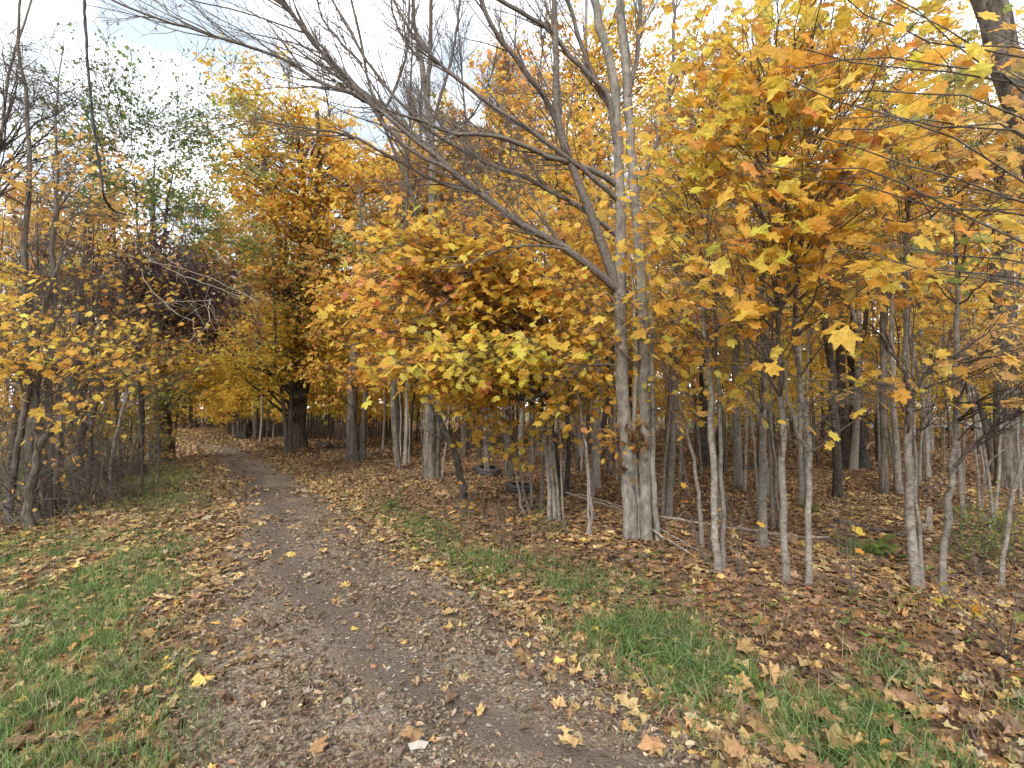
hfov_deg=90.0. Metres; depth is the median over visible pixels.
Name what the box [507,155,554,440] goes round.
maple tree
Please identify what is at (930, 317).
maple sapling
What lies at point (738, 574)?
twig litter
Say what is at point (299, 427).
maple tree
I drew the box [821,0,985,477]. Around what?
maple tree
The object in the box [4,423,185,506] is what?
bramble bush
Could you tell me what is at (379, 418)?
maple sapling
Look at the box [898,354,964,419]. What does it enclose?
maple sapling
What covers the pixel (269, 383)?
maple sapling
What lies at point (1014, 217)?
maple tree
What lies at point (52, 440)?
bramble bush
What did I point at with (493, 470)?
car tyre
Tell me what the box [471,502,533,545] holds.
seedling
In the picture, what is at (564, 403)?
maple sapling
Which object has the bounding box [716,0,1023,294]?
maple sapling
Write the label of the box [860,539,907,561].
fern
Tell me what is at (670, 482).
maple sapling
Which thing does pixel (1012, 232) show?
maple tree
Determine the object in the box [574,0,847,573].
maple sapling
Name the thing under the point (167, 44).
sky
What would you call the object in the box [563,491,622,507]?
fallen pole
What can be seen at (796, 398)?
maple sapling
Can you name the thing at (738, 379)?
maple sapling
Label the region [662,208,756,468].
dark tree
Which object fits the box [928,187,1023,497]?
slim sapling
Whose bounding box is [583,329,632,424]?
maple sapling
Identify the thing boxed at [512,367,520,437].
maple tree
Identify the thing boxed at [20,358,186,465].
bramble bush
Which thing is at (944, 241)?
slim sapling
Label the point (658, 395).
maple sapling
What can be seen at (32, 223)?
maple tree
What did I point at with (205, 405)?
maple tree
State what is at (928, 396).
slim sapling
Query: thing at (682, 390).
maple sapling
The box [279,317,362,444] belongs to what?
maple sapling
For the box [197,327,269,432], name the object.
maple sapling
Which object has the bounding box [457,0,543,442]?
bare tree
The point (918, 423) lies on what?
maple sapling
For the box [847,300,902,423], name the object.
maple sapling
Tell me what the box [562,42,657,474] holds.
maple tree
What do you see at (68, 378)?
thicket tree
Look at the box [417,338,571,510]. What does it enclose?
maple sapling
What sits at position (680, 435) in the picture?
slim sapling
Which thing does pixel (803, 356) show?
maple sapling
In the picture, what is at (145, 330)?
maple sapling
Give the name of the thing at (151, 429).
scrub shrub
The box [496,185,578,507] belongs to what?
slim sapling
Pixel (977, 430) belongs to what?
slim sapling
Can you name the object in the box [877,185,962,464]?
slim sapling
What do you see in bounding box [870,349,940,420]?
maple sapling
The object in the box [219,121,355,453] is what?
maple tree
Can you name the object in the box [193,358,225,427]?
maple sapling
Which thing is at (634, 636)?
grass
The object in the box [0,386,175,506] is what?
bramble bush
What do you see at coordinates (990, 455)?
maple tree
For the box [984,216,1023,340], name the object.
maple tree
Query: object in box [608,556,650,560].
fallen branch
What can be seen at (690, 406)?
maple sapling
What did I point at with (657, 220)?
slim sapling
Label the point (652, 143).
maple tree
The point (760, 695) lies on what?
ground plants
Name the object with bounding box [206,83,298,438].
bare tree
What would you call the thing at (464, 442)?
bare tree
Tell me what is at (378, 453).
dark log
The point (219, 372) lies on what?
maple tree
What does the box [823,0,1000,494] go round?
maple tree
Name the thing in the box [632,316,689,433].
maple sapling
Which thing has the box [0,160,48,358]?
maple tree
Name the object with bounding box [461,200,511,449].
maple tree
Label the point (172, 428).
scrub shrub
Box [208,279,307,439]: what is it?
maple sapling
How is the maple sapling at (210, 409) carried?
on the ground at (954, 695)
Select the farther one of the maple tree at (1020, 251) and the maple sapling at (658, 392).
the maple sapling at (658, 392)
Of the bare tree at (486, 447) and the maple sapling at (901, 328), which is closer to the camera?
the bare tree at (486, 447)
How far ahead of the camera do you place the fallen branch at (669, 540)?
5.92 m
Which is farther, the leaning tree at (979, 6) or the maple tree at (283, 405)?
the maple tree at (283, 405)
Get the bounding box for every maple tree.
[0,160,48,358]
[0,173,60,383]
[0,187,72,344]
[0,188,48,426]
[3,196,109,389]
[4,135,138,433]
[19,164,123,432]
[33,178,148,452]
[70,0,756,541]
[76,196,147,431]
[77,153,281,461]
[98,231,148,438]
[111,160,187,455]
[150,34,428,449]
[165,146,298,442]
[177,190,271,431]
[193,326,222,416]
[194,72,346,452]
[205,209,248,432]
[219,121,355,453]
[222,166,350,451]
[250,165,311,432]
[287,0,534,480]
[288,182,412,461]
[312,210,365,431]
[322,113,483,452]
[327,134,404,436]
[336,150,411,449]
[336,186,422,413]
[345,160,405,360]
[362,149,391,434]
[378,112,484,452]
[382,146,451,397]
[384,296,419,439]
[414,9,572,450]
[421,196,488,448]
[441,156,556,478]
[453,133,541,457]
[456,39,642,488]
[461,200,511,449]
[495,130,586,436]
[496,230,543,454]
[500,128,563,456]
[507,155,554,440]
[510,0,710,455]
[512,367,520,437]
[518,132,613,471]
[542,42,614,449]
[547,192,615,433]
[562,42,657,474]
[598,89,686,417]
[603,100,684,371]
[612,115,727,437]
[625,81,746,471]
[634,64,698,452]
[637,38,743,471]
[656,33,799,488]
[679,51,752,454]
[694,166,754,439]
[706,2,809,449]
[715,71,843,475]
[726,0,886,464]
[741,101,829,446]
[757,279,808,436]
[769,13,923,470]
[788,87,875,440]
[794,105,846,451]
[815,245,869,437]
[818,43,988,443]
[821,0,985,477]
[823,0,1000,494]
[826,0,984,452]
[845,141,994,473]
[848,10,985,462]
[861,213,918,418]
[895,35,1018,453]
[896,37,1016,399]
[902,0,1023,385]
[915,300,951,407]
[966,74,1023,352]
[973,104,1023,335]
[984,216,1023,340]
[988,140,1023,304]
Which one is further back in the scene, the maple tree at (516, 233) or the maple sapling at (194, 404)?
the maple sapling at (194, 404)
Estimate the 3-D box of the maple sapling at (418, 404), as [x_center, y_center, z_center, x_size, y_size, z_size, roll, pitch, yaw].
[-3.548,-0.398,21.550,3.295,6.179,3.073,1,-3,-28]
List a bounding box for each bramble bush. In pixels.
[0,120,197,479]
[0,169,185,486]
[0,332,128,492]
[0,348,128,500]
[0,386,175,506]
[0,407,95,530]
[0,435,164,531]
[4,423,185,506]
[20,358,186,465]
[57,385,186,475]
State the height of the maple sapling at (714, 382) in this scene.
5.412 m
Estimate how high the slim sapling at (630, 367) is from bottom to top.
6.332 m
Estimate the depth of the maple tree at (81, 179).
23.27 m
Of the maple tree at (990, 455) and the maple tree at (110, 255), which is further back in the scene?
the maple tree at (110, 255)
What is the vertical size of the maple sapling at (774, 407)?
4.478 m
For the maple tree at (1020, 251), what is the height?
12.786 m
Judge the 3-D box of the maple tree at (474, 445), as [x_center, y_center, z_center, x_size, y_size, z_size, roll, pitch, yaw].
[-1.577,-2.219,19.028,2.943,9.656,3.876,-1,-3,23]
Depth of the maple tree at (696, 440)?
17.54 m
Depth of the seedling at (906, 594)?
4.09 m
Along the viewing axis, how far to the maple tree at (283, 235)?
33.85 m
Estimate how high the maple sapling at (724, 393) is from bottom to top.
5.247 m
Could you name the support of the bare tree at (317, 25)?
on the ground at (954, 695)
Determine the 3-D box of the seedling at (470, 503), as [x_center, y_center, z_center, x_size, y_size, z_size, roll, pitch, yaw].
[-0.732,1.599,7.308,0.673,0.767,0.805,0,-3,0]
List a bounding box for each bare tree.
[0,144,85,491]
[2,164,91,475]
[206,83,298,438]
[246,46,329,299]
[285,3,378,441]
[349,0,461,468]
[371,11,465,409]
[402,0,526,469]
[446,0,538,456]
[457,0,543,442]
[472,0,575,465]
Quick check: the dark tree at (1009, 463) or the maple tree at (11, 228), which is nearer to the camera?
the dark tree at (1009, 463)
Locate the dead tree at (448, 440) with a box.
[402,362,469,501]
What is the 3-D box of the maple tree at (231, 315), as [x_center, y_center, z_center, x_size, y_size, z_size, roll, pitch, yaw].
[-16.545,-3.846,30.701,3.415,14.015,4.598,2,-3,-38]
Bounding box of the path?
[174,442,704,767]
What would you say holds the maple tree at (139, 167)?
on the ground at (954, 695)
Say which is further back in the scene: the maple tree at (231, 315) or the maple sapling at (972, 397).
the maple tree at (231, 315)
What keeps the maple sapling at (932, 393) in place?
on the ground at (954, 695)
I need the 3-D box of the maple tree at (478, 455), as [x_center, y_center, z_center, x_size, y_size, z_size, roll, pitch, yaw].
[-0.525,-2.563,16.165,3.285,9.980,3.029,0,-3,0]
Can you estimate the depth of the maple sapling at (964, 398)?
19.57 m
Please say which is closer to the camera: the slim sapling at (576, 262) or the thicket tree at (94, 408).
the thicket tree at (94, 408)
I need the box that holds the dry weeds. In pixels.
[0,449,1023,734]
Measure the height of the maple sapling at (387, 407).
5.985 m
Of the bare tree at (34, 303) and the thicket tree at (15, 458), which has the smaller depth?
the thicket tree at (15, 458)
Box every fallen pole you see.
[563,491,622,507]
[652,501,829,538]
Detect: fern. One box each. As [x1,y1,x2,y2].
[824,534,898,557]
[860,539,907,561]
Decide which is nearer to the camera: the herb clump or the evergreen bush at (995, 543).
the evergreen bush at (995, 543)
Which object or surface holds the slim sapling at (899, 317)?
on the ground at (954, 695)
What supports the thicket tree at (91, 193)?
on the ground at (954, 695)
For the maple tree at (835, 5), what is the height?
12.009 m
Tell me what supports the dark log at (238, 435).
on the ground at (954, 695)
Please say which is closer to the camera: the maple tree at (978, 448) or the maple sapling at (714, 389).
the maple tree at (978, 448)
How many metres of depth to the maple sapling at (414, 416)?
25.79 m
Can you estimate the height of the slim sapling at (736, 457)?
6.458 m
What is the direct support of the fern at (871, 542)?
on the ground at (954, 695)
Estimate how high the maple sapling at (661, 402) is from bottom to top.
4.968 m
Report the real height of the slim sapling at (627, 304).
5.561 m
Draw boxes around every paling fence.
[178,415,226,426]
[227,412,288,434]
[306,413,390,438]
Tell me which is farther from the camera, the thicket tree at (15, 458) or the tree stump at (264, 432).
the tree stump at (264, 432)
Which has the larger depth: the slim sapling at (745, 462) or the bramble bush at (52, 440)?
the slim sapling at (745, 462)
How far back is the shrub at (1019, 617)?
3.23 m
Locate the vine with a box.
[83,0,125,214]
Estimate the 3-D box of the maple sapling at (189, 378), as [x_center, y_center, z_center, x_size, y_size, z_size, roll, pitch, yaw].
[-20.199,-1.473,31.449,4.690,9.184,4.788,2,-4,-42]
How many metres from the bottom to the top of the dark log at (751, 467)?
0.128 m
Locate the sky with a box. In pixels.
[0,0,1023,408]
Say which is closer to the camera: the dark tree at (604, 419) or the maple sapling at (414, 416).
the dark tree at (604, 419)
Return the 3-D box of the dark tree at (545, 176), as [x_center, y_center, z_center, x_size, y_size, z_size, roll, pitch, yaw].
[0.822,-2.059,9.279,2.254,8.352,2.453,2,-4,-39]
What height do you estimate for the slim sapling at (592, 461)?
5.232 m
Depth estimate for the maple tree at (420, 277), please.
20.56 m
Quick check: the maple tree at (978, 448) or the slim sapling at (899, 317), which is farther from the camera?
the maple tree at (978, 448)
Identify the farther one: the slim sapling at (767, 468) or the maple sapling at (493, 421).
the maple sapling at (493, 421)
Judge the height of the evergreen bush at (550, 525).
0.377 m
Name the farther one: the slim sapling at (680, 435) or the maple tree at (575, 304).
the maple tree at (575, 304)
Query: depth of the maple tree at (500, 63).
16.42 m
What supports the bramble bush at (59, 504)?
on the ground at (954, 695)
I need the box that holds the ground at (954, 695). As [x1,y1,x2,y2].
[0,409,1023,767]
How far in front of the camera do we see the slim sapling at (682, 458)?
9.38 m
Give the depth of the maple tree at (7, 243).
26.09 m
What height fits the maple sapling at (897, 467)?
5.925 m
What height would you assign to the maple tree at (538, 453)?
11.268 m
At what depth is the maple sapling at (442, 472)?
11.03 m
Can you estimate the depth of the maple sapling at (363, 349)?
29.66 m
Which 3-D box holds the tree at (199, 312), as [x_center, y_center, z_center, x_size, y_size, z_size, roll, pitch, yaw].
[-6.279,-0.592,9.510,5.053,5.224,3.501,0,-3,0]
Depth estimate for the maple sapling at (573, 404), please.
6.42 m
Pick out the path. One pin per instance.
(525, 744)
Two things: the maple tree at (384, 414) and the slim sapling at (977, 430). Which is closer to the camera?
the slim sapling at (977, 430)
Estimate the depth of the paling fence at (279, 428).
29.75 m
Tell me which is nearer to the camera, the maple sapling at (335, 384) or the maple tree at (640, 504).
the maple tree at (640, 504)
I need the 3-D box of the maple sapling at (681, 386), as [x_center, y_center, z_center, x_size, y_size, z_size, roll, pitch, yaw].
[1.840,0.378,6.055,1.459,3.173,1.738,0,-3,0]
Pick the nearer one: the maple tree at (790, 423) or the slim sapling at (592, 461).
the slim sapling at (592, 461)
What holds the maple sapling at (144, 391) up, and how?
on the ground at (954, 695)
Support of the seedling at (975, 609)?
on the ground at (954, 695)
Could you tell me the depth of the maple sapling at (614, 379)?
20.35 m
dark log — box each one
[234,432,283,437]
[317,442,345,448]
[369,452,389,456]
[743,465,795,470]
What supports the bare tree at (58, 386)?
on the ground at (954, 695)
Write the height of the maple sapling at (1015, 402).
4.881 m
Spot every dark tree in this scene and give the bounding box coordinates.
[480,64,627,497]
[573,187,651,466]
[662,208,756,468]
[783,93,918,498]
[787,63,942,469]
[877,69,1023,488]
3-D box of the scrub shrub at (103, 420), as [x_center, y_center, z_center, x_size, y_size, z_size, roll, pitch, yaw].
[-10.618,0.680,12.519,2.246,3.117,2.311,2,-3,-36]
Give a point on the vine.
(90, 93)
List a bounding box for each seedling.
[440,468,484,516]
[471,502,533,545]
[663,481,737,565]
[709,478,789,577]
[811,500,896,596]
[888,590,915,601]
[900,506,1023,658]
[930,580,963,609]
[952,592,992,618]
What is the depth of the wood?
41.27 m
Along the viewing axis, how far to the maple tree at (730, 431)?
23.31 m
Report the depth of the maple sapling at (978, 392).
29.55 m
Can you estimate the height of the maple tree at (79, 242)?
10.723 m
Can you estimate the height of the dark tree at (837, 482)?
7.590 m
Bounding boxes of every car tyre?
[475,464,499,476]
[505,481,534,494]
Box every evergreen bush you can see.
[533,508,570,532]
[801,496,819,511]
[930,494,1023,576]
[940,481,1023,563]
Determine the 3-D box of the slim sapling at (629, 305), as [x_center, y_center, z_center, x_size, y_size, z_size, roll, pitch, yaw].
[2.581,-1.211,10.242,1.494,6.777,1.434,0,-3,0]
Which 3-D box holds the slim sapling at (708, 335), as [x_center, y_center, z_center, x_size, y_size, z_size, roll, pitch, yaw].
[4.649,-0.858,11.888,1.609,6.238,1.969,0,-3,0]
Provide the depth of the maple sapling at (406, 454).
14.03 m
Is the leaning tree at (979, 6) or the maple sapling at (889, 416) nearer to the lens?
the leaning tree at (979, 6)
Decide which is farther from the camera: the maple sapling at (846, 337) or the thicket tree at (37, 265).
the thicket tree at (37, 265)
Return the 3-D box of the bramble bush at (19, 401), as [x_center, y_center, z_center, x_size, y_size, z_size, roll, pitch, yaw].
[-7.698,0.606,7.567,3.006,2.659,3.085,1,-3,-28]
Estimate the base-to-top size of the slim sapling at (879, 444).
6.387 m
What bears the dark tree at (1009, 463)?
on the ground at (954, 695)
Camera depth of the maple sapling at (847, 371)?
25.82 m
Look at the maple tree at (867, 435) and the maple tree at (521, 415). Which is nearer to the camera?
the maple tree at (521, 415)
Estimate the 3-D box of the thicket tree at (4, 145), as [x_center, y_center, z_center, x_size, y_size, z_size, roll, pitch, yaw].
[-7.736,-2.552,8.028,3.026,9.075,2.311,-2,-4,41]
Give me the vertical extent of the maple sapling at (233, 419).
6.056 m
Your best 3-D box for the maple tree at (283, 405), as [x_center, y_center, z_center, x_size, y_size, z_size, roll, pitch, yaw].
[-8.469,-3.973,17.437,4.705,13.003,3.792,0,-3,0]
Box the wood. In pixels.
[0,203,1022,428]
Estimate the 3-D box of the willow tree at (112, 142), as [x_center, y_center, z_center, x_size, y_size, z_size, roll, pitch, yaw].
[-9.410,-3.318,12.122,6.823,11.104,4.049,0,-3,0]
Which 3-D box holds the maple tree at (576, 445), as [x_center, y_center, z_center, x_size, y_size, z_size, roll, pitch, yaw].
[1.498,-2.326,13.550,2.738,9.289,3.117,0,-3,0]
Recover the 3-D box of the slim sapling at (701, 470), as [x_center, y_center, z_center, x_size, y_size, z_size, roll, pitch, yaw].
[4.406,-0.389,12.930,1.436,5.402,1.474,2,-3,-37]
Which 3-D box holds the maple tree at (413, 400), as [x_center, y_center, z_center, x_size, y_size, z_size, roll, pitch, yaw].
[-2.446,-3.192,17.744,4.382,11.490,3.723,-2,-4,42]
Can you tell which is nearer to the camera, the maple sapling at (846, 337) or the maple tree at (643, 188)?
the maple sapling at (846, 337)
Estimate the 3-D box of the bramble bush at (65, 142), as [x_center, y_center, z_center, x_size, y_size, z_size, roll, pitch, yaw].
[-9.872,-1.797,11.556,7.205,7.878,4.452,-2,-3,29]
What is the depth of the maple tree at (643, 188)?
12.83 m
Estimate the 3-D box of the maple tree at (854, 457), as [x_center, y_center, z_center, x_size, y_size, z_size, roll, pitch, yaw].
[9.430,-4.011,14.122,5.452,12.690,3.813,1,-3,-22]
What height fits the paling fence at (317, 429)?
1.492 m
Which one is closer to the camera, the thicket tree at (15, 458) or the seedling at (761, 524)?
the seedling at (761, 524)
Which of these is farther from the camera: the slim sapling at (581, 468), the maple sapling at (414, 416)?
the maple sapling at (414, 416)
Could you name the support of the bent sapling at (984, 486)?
on the ground at (954, 695)
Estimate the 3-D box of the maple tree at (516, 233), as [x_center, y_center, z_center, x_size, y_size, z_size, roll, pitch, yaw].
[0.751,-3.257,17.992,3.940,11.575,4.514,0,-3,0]
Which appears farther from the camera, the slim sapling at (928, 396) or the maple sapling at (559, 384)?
the maple sapling at (559, 384)
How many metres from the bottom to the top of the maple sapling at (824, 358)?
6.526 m
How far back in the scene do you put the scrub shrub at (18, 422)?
12.52 m
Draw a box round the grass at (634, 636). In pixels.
[0,458,1023,767]
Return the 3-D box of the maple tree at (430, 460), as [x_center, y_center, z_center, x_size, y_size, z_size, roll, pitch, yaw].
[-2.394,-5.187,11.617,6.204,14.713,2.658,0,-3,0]
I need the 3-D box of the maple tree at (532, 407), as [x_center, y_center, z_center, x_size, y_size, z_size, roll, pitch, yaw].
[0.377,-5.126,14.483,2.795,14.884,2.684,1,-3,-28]
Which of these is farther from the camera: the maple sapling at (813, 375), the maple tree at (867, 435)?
the maple tree at (867, 435)
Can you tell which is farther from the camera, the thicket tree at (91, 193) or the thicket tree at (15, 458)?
the thicket tree at (91, 193)
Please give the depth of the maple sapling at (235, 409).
26.24 m
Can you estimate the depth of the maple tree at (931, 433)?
17.64 m
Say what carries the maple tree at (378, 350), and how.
on the ground at (954, 695)
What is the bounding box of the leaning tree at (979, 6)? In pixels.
[969,0,1023,178]
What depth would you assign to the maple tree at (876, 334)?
32.24 m
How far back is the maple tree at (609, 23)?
15.38 m
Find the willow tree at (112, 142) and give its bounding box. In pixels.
[0,21,272,474]
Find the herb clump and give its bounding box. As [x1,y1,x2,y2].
[382,498,398,508]
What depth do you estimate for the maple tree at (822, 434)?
25.34 m
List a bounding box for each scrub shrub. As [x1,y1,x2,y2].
[0,375,107,456]
[41,354,121,452]
[53,369,134,461]
[95,322,175,467]
[117,331,199,464]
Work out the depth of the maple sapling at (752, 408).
30.38 m
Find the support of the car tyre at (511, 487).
on the ground at (954, 695)
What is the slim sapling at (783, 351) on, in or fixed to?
on the ground at (954, 695)
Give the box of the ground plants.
[0,469,1023,761]
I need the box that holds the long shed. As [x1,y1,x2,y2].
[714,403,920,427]
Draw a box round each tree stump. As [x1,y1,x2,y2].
[238,423,248,438]
[258,427,269,437]
[921,506,932,532]
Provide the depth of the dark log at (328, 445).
20.56 m
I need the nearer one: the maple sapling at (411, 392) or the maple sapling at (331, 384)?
the maple sapling at (411, 392)
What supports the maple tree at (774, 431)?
on the ground at (954, 695)
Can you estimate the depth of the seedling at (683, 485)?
5.31 m
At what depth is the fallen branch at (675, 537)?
5.83 m
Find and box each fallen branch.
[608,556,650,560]
[622,510,700,559]
[660,512,706,554]
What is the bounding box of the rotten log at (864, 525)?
[833,514,904,537]
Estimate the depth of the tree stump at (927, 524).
6.65 m
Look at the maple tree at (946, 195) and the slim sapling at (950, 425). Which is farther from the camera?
the maple tree at (946, 195)
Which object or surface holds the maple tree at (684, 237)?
on the ground at (954, 695)
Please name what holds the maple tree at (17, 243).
on the ground at (954, 695)
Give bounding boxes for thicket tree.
[0,0,116,520]
[0,0,129,420]
[0,6,157,517]
[0,183,186,487]
[0,202,91,520]
[3,191,111,486]
[34,191,148,493]
[38,216,107,507]
[90,262,146,479]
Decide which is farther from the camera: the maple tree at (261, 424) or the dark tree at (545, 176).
the maple tree at (261, 424)
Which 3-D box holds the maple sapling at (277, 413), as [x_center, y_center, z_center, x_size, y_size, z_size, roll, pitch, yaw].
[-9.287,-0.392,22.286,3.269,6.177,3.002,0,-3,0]
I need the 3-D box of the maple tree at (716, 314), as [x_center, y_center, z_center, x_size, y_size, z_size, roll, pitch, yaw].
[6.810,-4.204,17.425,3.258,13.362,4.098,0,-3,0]
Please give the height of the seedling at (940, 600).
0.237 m
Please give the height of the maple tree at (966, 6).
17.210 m
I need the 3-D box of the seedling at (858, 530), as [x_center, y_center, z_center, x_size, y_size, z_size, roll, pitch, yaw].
[2.919,1.399,4.369,0.640,0.802,0.773,-2,-4,41]
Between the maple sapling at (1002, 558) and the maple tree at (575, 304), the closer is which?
the maple sapling at (1002, 558)
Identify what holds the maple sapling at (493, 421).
on the ground at (954, 695)
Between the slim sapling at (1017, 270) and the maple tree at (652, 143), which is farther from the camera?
the maple tree at (652, 143)
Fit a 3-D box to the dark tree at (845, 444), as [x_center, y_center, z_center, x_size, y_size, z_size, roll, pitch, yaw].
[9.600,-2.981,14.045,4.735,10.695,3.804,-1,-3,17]
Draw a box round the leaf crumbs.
[57,485,798,767]
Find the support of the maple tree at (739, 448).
on the ground at (954, 695)
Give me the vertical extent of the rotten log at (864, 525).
0.385 m
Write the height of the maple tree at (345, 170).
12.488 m
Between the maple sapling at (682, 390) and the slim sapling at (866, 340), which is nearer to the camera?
the slim sapling at (866, 340)
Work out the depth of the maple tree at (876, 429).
14.73 m
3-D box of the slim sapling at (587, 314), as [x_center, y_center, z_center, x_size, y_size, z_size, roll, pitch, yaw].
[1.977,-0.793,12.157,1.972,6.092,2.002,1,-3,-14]
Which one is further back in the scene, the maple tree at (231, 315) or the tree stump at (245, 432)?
the maple tree at (231, 315)
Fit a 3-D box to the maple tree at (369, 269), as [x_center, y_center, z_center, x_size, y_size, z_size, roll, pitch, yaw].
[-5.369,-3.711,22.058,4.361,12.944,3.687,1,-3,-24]
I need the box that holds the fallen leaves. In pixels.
[0,425,1023,767]
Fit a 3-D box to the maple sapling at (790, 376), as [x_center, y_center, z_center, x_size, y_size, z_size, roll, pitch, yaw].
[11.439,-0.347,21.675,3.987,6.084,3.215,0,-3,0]
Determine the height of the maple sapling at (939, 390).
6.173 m
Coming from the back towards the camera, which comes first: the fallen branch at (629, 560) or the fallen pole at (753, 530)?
the fallen pole at (753, 530)
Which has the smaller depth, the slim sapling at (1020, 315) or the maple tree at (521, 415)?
the slim sapling at (1020, 315)
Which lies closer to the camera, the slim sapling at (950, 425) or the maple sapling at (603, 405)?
the slim sapling at (950, 425)
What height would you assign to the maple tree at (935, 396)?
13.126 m
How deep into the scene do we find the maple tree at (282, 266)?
18.06 m
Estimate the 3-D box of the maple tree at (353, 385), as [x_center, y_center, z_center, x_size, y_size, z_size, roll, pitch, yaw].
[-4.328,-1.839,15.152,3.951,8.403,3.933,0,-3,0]
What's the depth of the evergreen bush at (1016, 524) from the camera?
5.43 m
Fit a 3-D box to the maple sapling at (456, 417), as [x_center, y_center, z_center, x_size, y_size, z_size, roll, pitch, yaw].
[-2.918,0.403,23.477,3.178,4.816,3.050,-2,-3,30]
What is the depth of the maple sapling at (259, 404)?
23.89 m
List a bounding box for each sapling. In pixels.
[0,277,186,529]
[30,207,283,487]
[38,196,236,497]
[42,303,165,474]
[146,318,217,410]
[171,338,202,414]
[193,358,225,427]
[196,344,267,434]
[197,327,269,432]
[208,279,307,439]
[208,303,281,431]
[209,337,258,432]
[215,310,281,419]
[215,343,276,425]
[244,347,288,439]
[245,315,315,438]
[262,321,335,421]
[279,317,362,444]
[306,164,633,520]
[307,375,320,418]
[308,336,350,430]
[310,321,382,447]
[314,348,346,431]
[335,347,389,430]
[357,305,419,465]
[361,354,418,396]
[367,340,422,425]
[369,329,415,414]
[396,316,451,444]
[403,332,461,422]
[403,395,422,431]
[405,282,458,477]
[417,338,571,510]
[445,392,475,435]
[448,398,551,512]
[473,387,515,445]
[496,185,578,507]
[511,287,614,527]
[513,280,661,534]
[529,261,583,458]
[530,97,649,510]
[533,142,626,462]
[535,318,604,431]
[551,334,615,436]
[560,248,614,484]
[569,233,627,453]
[572,207,655,496]
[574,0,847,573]
[576,282,609,471]
[578,198,630,482]
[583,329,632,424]
[593,312,656,410]
[602,316,667,415]
[603,154,671,319]
[603,241,648,353]
[607,148,758,519]
[608,250,670,470]
[610,280,738,544]
[626,147,725,515]
[626,202,717,484]
[627,203,695,496]
[628,308,699,435]
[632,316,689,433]
[632,338,684,441]
[635,71,732,519]
[642,0,948,585]
[654,309,750,455]
[655,367,715,424]
[656,271,711,476]
[663,0,859,547]
[666,277,743,422]
[666,319,760,456]
[680,233,731,440]
[687,232,790,494]
[688,0,1015,585]
[689,344,756,442]
[700,187,764,488]
[706,174,788,515]
[710,330,811,435]
[711,158,810,527]
[712,112,790,491]
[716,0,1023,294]
[721,325,777,433]
[729,215,836,527]
[738,131,883,502]
[740,338,847,424]
[741,318,821,437]
[755,245,813,480]
[755,312,823,447]
[767,282,872,462]
[781,273,869,435]
[782,219,857,496]
[794,0,1023,588]
[805,290,896,411]
[811,315,875,419]
[814,363,874,409]
[831,246,899,486]
[845,184,971,495]
[845,334,959,437]
[847,197,939,477]
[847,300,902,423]
[852,35,1023,594]
[855,208,937,472]
[862,322,952,428]
[867,324,979,440]
[869,302,979,385]
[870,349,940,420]
[871,73,999,516]
[874,235,970,471]
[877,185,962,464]
[892,231,1023,518]
[896,176,1020,484]
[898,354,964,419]
[900,303,988,448]
[909,303,1023,583]
[911,302,1023,518]
[918,181,993,490]
[921,305,1023,533]
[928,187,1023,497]
[933,353,1023,446]
[934,310,992,405]
[936,339,991,435]
[943,181,1018,470]
[949,168,1023,336]
[950,309,1023,412]
[967,176,1023,503]
[980,441,1021,523]
[1014,268,1023,371]
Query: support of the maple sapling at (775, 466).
on the ground at (954, 695)
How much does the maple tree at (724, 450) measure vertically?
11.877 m
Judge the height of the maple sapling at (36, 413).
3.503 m
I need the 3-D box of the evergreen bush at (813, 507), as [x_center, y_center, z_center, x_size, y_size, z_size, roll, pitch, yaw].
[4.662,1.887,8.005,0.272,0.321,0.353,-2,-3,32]
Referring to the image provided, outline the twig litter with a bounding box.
[0,454,1023,760]
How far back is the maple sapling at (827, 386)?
32.14 m
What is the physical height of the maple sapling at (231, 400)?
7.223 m
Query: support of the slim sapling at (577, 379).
on the ground at (954, 695)
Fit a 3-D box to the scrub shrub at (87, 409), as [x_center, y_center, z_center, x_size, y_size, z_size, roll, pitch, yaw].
[-10.483,0.571,12.394,2.268,3.332,1.980,-2,-3,38]
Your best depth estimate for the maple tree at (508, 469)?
11.67 m
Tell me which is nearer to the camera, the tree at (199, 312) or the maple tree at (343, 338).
the tree at (199, 312)
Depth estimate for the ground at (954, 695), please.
3.97 m
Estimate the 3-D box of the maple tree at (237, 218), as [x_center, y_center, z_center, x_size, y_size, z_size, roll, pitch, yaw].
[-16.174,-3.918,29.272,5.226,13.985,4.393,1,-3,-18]
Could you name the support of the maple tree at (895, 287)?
on the ground at (954, 695)
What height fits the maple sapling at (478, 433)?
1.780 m
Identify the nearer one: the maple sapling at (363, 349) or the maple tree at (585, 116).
the maple tree at (585, 116)
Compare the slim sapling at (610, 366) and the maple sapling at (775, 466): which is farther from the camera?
the slim sapling at (610, 366)
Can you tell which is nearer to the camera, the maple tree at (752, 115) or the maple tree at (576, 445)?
the maple tree at (576, 445)
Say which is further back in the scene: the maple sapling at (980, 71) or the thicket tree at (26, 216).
the thicket tree at (26, 216)
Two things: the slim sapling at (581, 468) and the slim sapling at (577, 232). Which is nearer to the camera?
the slim sapling at (577, 232)
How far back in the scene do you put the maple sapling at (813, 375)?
14.79 m
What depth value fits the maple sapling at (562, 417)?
16.50 m
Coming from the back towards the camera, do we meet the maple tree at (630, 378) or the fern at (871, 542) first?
the maple tree at (630, 378)
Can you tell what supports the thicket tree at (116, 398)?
on the ground at (954, 695)

